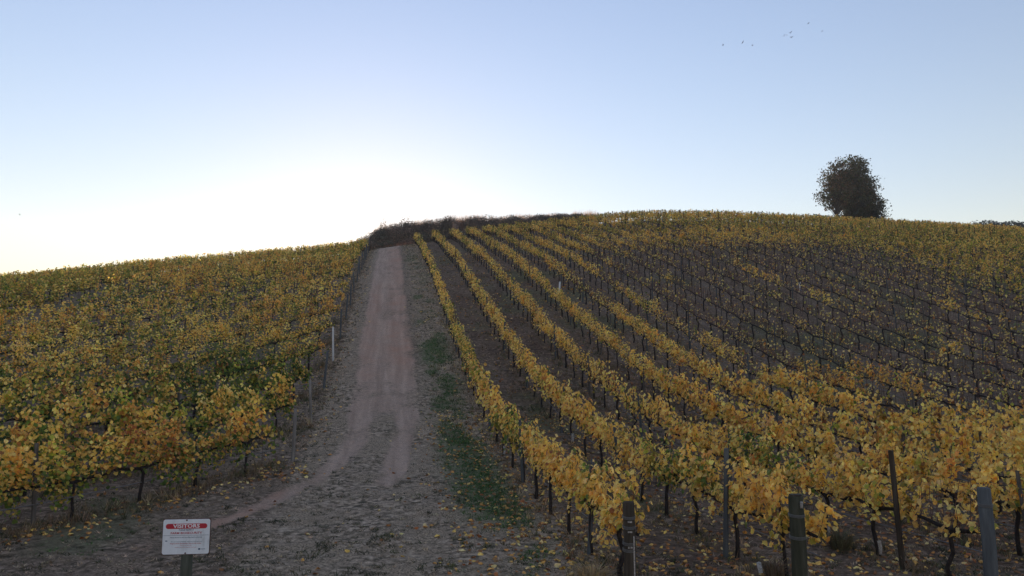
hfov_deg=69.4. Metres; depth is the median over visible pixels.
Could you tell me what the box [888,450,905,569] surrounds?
vineyard post
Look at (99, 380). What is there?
grapevine
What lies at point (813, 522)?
grapevine
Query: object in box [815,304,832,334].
grapevine
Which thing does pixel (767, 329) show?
grapevine
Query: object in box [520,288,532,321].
grapevine
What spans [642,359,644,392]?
vineyard post
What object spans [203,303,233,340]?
grapevine
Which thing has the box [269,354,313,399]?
grapevine
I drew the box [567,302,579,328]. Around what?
grapevine
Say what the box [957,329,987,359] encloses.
grapevine
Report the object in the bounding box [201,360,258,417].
grapevine
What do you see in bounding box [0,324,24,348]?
grapevine
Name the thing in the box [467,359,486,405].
grapevine
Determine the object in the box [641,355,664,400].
grapevine
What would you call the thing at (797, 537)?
end post
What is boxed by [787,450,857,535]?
grapevine
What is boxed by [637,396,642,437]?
vineyard post
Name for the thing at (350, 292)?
vineyard post
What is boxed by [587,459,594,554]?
vineyard post
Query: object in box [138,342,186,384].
grapevine
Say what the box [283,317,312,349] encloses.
grapevine
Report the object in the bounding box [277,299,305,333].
grapevine
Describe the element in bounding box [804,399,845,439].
grapevine
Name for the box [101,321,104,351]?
vineyard post
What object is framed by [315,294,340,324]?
grapevine
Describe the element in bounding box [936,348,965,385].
grapevine
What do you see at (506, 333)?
grapevine
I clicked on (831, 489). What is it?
trellis wire
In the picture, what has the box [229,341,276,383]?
grapevine
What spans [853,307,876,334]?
grapevine
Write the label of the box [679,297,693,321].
grapevine
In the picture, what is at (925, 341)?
vineyard post
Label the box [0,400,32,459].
grapevine
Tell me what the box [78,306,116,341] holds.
grapevine
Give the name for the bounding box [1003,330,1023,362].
grapevine
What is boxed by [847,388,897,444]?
grapevine
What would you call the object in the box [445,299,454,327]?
grapevine
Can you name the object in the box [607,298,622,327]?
grapevine
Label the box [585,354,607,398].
grapevine
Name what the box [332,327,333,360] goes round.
vineyard post
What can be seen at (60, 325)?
grapevine
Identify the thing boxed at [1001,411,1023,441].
grapevine
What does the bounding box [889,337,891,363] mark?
vineyard post
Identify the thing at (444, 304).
grapevine
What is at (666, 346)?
grapevine
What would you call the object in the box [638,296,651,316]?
grapevine
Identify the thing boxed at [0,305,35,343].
grapevine
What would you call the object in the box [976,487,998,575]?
end post
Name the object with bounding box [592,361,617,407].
grapevine
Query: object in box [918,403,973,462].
grapevine
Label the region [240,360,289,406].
grapevine
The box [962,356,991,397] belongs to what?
grapevine
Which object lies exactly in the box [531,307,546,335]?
grapevine
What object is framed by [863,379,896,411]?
grapevine
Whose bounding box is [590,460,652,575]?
grapevine
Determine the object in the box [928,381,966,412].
grapevine
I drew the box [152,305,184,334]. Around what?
grapevine
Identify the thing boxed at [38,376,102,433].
grapevine
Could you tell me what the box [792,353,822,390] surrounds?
grapevine
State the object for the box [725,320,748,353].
grapevine
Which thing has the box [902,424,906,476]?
vineyard post
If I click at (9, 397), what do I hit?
grapevine
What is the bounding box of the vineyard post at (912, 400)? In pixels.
[911,391,913,417]
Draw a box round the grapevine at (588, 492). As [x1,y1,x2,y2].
[566,459,616,554]
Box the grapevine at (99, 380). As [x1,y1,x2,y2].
[60,359,111,409]
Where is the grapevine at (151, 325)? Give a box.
[127,308,162,340]
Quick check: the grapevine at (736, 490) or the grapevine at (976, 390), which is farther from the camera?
the grapevine at (976, 390)
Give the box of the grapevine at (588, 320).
[583,309,599,343]
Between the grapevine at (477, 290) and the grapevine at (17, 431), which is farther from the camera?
the grapevine at (477, 290)
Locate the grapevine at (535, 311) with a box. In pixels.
[528,298,538,328]
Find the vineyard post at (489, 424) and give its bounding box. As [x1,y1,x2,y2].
[488,386,491,430]
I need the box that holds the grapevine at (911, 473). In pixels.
[860,425,937,497]
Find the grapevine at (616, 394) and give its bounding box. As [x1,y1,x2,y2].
[605,369,630,419]
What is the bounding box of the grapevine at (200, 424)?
[162,384,226,449]
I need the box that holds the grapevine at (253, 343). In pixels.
[234,323,268,363]
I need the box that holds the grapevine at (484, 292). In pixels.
[477,288,488,315]
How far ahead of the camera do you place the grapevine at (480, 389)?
25.03 m
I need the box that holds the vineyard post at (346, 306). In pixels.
[345,294,348,318]
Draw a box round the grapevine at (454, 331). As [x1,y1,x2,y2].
[448,319,462,349]
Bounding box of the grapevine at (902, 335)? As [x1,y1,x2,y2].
[892,317,914,351]
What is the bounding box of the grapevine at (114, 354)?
[74,336,125,386]
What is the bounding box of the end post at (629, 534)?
[622,501,636,575]
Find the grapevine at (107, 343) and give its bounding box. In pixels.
[89,326,129,361]
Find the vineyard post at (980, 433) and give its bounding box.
[979,426,984,484]
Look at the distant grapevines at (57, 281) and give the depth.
59.72 m
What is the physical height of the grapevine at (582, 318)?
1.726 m
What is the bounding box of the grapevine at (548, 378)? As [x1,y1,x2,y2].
[539,367,559,417]
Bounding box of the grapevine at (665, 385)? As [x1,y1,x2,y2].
[654,367,684,410]
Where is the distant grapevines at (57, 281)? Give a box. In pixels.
[0,208,1023,344]
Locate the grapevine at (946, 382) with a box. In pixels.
[928,369,959,405]
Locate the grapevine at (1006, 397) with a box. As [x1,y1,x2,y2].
[986,380,1023,426]
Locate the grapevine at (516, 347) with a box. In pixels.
[512,337,526,376]
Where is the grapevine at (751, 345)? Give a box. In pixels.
[740,330,760,362]
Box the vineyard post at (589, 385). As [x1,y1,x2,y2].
[587,355,590,394]
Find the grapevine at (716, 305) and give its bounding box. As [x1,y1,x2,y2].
[707,294,720,317]
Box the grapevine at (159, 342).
[148,326,186,363]
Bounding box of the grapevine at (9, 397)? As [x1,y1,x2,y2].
[0,380,59,429]
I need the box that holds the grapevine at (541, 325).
[536,307,552,342]
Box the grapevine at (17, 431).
[0,409,72,495]
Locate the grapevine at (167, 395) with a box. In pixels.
[132,380,182,439]
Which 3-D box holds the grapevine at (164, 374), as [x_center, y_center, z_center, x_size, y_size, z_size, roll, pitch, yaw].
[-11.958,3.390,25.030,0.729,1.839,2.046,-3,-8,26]
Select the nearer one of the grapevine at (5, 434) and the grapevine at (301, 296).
the grapevine at (5, 434)
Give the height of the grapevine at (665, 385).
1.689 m
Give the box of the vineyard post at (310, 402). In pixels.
[309,380,312,422]
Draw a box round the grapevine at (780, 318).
[771,307,789,333]
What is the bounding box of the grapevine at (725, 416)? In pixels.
[706,391,741,441]
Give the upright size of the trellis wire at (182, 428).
2.107 m
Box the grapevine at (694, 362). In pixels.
[685,348,705,381]
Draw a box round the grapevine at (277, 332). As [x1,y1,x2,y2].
[260,322,288,353]
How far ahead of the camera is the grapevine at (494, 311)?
38.86 m
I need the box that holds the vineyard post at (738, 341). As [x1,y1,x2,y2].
[738,326,739,354]
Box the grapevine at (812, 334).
[800,319,825,348]
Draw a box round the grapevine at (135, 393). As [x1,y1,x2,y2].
[89,363,148,412]
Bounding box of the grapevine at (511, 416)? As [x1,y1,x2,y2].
[497,401,520,467]
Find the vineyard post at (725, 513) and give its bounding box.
[723,448,728,557]
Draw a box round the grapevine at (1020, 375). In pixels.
[1016,359,1023,381]
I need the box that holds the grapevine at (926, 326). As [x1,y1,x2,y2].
[914,312,939,341]
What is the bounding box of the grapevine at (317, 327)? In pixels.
[299,309,334,343]
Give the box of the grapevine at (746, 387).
[732,369,762,416]
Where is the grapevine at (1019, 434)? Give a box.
[1006,425,1023,463]
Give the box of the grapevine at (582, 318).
[575,306,587,335]
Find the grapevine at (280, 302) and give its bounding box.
[268,290,296,322]
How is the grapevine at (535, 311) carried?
on the ground at (294, 496)
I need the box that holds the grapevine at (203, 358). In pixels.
[172,343,214,378]
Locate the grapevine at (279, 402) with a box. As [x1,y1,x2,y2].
[245,372,302,432]
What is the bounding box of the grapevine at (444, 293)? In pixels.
[438,288,448,315]
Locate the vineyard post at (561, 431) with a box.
[560,386,564,432]
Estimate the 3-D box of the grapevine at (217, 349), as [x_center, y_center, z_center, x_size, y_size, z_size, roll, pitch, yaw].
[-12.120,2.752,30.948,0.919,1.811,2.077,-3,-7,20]
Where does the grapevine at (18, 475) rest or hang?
on the ground at (294, 496)
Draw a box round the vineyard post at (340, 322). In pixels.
[339,309,341,337]
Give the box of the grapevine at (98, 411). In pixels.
[73,384,134,440]
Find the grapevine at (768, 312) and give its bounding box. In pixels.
[759,295,775,324]
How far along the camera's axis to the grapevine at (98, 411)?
20.26 m
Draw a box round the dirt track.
[326,246,437,473]
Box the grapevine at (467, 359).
[461,345,476,381]
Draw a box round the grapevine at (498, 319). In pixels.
[493,308,505,340]
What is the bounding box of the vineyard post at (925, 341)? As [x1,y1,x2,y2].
[924,329,927,357]
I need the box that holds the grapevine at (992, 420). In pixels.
[957,402,1012,449]
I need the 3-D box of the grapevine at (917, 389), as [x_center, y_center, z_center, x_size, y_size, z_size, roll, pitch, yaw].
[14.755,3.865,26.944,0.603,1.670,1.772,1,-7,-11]
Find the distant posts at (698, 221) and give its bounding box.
[12,209,1021,275]
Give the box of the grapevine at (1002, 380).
[982,369,1023,406]
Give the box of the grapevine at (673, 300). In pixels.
[671,290,683,315]
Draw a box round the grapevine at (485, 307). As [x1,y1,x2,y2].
[480,293,491,321]
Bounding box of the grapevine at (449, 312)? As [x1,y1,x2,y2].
[446,303,456,333]
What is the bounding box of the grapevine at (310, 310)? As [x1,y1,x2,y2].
[296,297,320,326]
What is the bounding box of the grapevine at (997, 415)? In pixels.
[988,399,1023,429]
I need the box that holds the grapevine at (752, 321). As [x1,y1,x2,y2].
[744,311,760,338]
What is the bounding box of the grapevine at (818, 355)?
[804,335,832,373]
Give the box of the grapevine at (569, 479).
[545,441,587,534]
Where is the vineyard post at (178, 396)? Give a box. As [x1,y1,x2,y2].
[176,387,180,409]
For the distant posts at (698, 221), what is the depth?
90.41 m
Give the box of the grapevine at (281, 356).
[264,336,300,371]
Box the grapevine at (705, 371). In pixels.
[697,355,720,390]
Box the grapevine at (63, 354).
[34,344,86,390]
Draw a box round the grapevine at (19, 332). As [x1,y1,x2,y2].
[0,324,45,361]
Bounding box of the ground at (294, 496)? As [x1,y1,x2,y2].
[0,220,1023,575]
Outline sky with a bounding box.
[0,0,1023,273]
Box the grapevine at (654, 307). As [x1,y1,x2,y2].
[649,296,663,328]
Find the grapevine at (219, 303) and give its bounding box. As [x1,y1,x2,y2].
[205,292,230,320]
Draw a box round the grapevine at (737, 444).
[721,424,769,502]
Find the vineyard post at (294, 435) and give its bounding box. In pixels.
[291,409,296,460]
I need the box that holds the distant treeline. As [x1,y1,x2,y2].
[970,220,1023,227]
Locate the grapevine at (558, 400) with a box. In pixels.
[549,379,569,430]
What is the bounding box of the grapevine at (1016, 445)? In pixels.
[952,427,1023,513]
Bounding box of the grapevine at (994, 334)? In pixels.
[981,324,1011,352]
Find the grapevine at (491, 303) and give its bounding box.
[484,298,494,327]
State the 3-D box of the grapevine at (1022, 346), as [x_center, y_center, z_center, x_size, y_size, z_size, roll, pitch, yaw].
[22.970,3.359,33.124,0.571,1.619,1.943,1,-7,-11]
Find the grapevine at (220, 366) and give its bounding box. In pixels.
[209,347,250,390]
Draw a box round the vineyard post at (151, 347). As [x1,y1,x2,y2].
[150,337,151,365]
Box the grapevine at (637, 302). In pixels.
[630,292,644,315]
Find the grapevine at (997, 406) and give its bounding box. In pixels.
[957,387,1009,425]
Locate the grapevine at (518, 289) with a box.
[511,282,522,309]
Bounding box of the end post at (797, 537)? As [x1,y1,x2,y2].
[788,493,807,575]
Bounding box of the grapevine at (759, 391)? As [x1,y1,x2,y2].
[753,378,788,417]
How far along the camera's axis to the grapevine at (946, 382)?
28.57 m
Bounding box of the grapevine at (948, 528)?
[901,474,998,575]
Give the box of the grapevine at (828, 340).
[816,324,843,356]
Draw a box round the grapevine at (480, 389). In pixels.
[473,366,491,417]
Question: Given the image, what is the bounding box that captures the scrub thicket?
[348,213,594,252]
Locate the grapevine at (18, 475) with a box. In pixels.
[0,435,46,529]
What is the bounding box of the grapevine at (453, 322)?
[448,311,458,341]
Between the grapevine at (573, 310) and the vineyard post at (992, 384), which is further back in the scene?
the grapevine at (573, 310)
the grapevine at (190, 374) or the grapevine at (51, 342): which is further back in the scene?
the grapevine at (51, 342)
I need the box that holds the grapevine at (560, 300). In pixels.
[556,288,564,316]
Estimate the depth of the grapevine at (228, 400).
21.36 m
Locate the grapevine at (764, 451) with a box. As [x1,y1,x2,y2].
[749,426,811,510]
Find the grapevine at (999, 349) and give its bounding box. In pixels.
[983,335,1013,369]
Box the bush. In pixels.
[450,222,458,237]
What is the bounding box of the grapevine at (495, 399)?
[484,385,506,441]
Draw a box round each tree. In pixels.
[812,157,861,215]
[832,154,891,224]
[878,210,892,218]
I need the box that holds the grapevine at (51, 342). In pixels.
[27,322,76,355]
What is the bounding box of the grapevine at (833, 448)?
[816,421,881,501]
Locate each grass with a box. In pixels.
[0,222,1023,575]
[362,210,671,250]
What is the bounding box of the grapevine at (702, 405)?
[690,380,719,432]
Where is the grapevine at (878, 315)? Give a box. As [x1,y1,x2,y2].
[867,309,892,341]
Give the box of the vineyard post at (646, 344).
[646,327,647,354]
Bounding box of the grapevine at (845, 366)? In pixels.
[827,343,853,381]
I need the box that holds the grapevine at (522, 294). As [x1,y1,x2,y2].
[515,289,527,316]
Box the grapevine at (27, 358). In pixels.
[12,337,58,376]
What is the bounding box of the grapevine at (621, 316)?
[614,300,629,334]
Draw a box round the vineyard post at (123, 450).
[118,419,128,473]
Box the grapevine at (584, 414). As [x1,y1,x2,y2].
[568,391,599,456]
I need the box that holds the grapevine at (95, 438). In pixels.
[39,399,144,479]
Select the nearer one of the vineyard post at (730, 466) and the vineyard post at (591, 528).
the vineyard post at (591, 528)
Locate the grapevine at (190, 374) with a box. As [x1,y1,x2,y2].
[174,360,218,398]
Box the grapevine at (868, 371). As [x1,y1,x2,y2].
[846,353,882,391]
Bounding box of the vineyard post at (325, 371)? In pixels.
[323,350,328,389]
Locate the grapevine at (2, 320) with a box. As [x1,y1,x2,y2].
[0,312,7,330]
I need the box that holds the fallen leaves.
[0,235,1023,575]
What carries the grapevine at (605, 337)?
on the ground at (294, 496)
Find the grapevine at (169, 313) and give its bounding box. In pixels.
[159,297,188,324]
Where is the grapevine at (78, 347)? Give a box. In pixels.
[45,328,94,373]
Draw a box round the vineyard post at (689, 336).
[688,321,690,350]
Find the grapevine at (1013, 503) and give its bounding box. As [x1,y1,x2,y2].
[972,453,1023,555]
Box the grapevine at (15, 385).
[0,369,29,420]
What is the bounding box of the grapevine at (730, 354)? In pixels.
[720,341,745,377]
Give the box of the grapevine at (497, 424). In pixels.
[488,403,519,455]
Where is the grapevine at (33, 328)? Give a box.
[12,313,57,353]
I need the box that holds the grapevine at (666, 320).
[660,308,672,335]
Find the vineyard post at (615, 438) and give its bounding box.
[613,427,620,484]
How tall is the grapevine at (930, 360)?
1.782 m
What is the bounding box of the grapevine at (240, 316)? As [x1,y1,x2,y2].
[229,305,253,332]
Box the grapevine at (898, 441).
[869,420,920,484]
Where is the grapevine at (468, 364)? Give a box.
[467,354,486,395]
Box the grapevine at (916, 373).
[900,358,934,392]
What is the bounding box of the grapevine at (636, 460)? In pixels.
[612,425,667,500]
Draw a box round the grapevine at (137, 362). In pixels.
[102,354,151,389]
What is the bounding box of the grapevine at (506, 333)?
[501,326,516,358]
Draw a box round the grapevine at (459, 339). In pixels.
[456,331,468,366]
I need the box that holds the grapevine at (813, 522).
[734,463,843,575]
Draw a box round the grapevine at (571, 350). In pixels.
[565,338,581,377]
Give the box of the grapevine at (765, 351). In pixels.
[758,335,778,372]
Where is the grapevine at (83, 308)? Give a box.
[61,302,94,327]
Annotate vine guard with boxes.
[757,562,762,572]
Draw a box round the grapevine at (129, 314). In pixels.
[108,299,140,336]
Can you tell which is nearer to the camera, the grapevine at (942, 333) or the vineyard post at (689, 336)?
the vineyard post at (689, 336)
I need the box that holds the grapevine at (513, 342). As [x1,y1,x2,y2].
[507,331,523,366]
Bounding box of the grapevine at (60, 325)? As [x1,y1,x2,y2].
[42,311,82,346]
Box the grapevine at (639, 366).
[626,351,654,389]
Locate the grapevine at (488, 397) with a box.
[480,379,497,416]
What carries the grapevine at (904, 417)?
on the ground at (294, 496)
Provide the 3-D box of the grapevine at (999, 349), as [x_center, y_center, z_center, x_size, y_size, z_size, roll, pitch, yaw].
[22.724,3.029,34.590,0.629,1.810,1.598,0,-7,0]
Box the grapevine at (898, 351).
[887,332,914,367]
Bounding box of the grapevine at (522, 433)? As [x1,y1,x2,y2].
[512,419,542,481]
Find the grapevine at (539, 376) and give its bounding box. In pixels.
[526,364,549,407]
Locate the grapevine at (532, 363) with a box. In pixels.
[524,351,540,396]
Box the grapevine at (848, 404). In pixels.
[822,385,860,431]
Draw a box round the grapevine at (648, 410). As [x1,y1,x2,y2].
[630,386,663,442]
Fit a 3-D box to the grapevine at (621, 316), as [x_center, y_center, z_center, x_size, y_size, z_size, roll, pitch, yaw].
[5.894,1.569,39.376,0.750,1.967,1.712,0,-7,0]
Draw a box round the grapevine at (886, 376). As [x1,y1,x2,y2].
[875,360,908,404]
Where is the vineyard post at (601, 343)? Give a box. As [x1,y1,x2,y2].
[600,324,602,354]
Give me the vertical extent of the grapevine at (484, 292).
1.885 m
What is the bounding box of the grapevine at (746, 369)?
[738,351,759,387]
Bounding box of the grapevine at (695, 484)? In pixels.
[663,442,729,534]
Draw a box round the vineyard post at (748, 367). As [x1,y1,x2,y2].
[746,354,750,381]
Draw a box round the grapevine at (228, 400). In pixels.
[212,380,261,432]
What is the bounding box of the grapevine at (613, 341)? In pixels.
[608,330,625,367]
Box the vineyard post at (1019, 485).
[1015,470,1023,525]
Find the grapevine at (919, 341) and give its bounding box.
[906,326,939,359]
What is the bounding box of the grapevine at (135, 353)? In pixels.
[110,334,154,370]
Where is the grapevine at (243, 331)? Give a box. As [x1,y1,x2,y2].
[230,312,259,344]
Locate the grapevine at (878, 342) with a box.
[866,325,888,358]
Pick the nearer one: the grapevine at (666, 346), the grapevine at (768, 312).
the grapevine at (666, 346)
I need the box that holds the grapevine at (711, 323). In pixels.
[704,307,717,336]
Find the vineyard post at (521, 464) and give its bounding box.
[519,419,523,482]
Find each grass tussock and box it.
[568,558,618,575]
[752,556,790,575]
[821,526,864,551]
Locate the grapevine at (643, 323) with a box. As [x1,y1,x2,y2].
[632,319,650,350]
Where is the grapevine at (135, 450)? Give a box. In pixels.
[93,418,190,502]
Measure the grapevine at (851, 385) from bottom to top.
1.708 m
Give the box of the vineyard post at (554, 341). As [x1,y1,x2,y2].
[553,325,555,357]
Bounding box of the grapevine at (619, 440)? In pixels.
[598,410,640,479]
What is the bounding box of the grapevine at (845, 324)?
[831,310,851,342]
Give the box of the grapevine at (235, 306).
[225,292,248,317]
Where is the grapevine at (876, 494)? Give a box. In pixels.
[830,445,922,556]
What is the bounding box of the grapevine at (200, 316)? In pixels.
[177,301,208,328]
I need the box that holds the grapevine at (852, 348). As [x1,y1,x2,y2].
[837,329,864,364]
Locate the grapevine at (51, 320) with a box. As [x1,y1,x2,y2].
[32,300,70,338]
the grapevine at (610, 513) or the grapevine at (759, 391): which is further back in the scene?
the grapevine at (759, 391)
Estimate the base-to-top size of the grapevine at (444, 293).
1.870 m
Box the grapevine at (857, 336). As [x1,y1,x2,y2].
[849,316,869,349]
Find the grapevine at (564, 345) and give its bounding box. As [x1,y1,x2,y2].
[554,329,573,367]
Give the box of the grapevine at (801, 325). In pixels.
[787,312,807,340]
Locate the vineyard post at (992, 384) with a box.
[990,367,994,401]
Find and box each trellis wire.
[0,418,278,510]
[1,317,331,414]
[3,337,323,417]
[3,388,299,472]
[5,364,313,439]
[436,272,642,558]
[457,255,821,556]
[476,252,999,556]
[514,259,1023,528]
[519,249,1022,491]
[549,250,1005,467]
[571,243,1021,443]
[592,238,1006,429]
[617,241,1022,415]
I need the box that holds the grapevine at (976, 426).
[961,418,1017,483]
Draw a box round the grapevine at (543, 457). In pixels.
[534,434,565,514]
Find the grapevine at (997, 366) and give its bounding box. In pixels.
[984,351,1023,385]
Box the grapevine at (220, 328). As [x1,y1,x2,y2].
[209,319,240,351]
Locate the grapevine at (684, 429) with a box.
[665,415,708,470]
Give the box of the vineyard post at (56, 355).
[55,340,57,377]
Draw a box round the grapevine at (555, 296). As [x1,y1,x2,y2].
[550,286,560,310]
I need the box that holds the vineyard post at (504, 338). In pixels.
[503,322,505,352]
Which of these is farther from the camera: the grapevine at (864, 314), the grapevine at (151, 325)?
the grapevine at (864, 314)
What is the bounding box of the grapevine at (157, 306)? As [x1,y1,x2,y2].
[132,298,163,330]
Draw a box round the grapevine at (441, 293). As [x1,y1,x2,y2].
[439,284,449,308]
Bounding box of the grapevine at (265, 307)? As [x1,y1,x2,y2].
[248,294,276,325]
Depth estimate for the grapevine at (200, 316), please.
39.16 m
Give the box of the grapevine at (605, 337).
[599,325,613,359]
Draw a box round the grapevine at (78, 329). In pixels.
[64,312,106,348]
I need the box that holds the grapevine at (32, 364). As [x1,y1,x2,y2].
[0,354,47,404]
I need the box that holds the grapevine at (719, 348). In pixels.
[705,331,727,366]
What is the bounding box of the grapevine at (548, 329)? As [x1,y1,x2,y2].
[544,319,556,351]
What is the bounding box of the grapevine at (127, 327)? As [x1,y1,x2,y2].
[93,313,134,343]
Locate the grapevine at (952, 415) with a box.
[921,392,970,431]
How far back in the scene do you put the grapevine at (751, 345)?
34.61 m
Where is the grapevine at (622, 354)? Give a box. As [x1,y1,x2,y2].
[619,342,641,379]
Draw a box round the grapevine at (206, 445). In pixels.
[152,404,236,485]
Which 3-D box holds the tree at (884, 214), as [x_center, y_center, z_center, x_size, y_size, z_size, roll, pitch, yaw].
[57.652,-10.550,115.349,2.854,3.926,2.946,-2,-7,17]
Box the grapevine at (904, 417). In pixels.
[880,404,925,443]
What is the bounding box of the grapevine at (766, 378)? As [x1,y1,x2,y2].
[757,363,781,401]
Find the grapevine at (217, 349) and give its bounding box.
[201,333,245,368]
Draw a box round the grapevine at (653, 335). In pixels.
[645,326,666,359]
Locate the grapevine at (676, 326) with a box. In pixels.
[670,316,684,343]
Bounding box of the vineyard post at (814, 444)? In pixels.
[813,426,816,487]
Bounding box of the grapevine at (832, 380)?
[816,360,847,403]
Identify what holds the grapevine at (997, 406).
on the ground at (294, 496)
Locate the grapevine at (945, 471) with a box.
[911,443,1004,536]
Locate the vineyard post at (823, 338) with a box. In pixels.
[822,325,824,353]
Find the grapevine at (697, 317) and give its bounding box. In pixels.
[690,303,704,330]
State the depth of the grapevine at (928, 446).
16.56 m
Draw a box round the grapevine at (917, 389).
[897,371,940,411]
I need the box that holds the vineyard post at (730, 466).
[728,432,731,480]
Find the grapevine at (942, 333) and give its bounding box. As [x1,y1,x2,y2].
[936,319,960,351]
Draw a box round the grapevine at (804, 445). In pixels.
[781,411,834,470]
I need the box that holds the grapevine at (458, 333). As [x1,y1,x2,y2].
[454,320,464,357]
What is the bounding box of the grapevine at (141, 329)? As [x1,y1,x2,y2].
[118,322,159,359]
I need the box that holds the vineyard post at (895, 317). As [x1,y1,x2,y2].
[893,307,897,330]
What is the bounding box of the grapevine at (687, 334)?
[681,320,697,351]
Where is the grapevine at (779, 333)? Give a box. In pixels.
[768,320,792,355]
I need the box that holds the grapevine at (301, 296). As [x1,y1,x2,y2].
[292,287,309,316]
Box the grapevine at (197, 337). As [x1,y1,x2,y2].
[176,323,213,358]
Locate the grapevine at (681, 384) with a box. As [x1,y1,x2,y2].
[669,371,699,421]
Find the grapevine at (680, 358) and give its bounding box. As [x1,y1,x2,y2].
[667,340,689,377]
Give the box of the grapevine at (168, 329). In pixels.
[152,318,186,349]
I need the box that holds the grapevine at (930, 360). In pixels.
[907,340,938,377]
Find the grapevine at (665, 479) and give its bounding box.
[635,430,690,514]
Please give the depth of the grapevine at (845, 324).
38.98 m
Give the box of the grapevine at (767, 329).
[756,316,775,346]
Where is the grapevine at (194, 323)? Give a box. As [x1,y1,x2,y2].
[183,311,212,342]
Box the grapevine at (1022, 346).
[1005,345,1023,375]
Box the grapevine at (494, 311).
[487,303,502,333]
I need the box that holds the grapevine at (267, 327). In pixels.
[252,307,285,340]
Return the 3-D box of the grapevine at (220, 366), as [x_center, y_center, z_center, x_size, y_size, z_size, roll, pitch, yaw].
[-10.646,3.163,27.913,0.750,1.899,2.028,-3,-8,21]
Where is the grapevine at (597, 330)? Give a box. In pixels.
[588,321,605,350]
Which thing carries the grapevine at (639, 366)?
on the ground at (294, 496)
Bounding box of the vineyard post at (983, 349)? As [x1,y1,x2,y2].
[981,335,983,364]
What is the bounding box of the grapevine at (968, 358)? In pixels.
[957,344,988,376]
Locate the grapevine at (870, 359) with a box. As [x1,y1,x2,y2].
[859,342,884,376]
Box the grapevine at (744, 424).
[728,397,766,453]
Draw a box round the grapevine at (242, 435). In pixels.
[216,394,284,471]
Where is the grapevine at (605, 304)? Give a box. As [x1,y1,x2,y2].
[601,295,613,321]
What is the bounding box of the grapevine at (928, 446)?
[903,416,969,497]
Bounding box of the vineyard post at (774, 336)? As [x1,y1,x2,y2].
[773,323,775,350]
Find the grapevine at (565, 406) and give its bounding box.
[560,379,582,442]
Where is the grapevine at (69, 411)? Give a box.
[10,394,93,450]
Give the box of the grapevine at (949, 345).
[931,336,963,367]
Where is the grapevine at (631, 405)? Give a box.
[619,381,652,432]
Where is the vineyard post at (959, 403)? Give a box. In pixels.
[957,387,960,430]
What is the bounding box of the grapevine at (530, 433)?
[519,418,545,498]
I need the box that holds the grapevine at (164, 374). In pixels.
[129,361,184,404]
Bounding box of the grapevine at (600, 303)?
[592,287,604,315]
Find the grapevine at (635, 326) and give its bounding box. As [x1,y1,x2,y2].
[621,313,641,342]
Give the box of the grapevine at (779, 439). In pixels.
[749,412,800,467]
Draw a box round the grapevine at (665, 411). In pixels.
[651,395,681,453]
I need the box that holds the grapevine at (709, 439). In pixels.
[693,415,734,481]
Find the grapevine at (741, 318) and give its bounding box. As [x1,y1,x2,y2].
[729,303,746,330]
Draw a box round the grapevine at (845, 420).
[832,410,887,460]
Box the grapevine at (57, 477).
[7,432,126,520]
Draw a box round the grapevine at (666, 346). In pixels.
[654,332,677,368]
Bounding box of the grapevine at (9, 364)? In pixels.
[0,348,24,379]
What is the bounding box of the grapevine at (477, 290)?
[475,286,483,309]
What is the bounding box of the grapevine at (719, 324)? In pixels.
[713,316,729,344]
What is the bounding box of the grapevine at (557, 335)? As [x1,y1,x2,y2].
[549,322,564,357]
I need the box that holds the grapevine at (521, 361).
[515,348,535,372]
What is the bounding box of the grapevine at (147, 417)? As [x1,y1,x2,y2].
[104,396,186,465]
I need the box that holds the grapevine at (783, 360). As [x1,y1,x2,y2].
[776,345,799,382]
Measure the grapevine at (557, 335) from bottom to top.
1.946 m
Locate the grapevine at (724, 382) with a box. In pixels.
[712,367,742,401]
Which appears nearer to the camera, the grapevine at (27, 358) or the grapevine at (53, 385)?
the grapevine at (53, 385)
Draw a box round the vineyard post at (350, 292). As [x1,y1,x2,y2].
[350,284,351,304]
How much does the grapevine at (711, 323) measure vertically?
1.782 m
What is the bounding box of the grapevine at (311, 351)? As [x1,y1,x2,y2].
[285,332,328,369]
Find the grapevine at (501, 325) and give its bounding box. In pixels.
[497,315,508,349]
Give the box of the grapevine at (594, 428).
[587,411,620,466]
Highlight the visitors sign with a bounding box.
[161,518,210,575]
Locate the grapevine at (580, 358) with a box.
[571,350,591,386]
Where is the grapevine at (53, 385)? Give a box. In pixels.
[9,359,78,412]
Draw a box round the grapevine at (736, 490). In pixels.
[692,448,774,557]
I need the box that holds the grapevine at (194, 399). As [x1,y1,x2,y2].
[161,372,220,424]
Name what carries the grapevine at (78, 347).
on the ground at (294, 496)
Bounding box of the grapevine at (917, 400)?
[891,387,931,437]
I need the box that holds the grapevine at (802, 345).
[790,330,811,364]
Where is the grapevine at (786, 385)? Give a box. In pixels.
[774,363,806,403]
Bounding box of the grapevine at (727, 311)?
[721,299,735,323]
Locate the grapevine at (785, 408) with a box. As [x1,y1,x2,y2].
[771,390,817,444]
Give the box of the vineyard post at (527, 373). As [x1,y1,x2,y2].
[526,351,528,387]
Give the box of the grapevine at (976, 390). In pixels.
[958,372,993,405]
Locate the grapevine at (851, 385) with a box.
[833,367,865,411]
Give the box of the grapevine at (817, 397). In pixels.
[796,369,831,421]
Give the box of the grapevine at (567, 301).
[560,295,573,321]
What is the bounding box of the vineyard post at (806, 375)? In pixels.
[804,361,809,394]
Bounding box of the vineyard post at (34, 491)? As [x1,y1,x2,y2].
[30,443,38,527]
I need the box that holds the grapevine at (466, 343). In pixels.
[460,333,474,374]
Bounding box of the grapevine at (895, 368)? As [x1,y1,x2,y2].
[881,349,912,384]
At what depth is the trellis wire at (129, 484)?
14.86 m
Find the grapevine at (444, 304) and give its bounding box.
[442,294,450,310]
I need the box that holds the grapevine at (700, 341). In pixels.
[691,326,713,359]
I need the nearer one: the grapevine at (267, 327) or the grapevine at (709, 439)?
the grapevine at (709, 439)

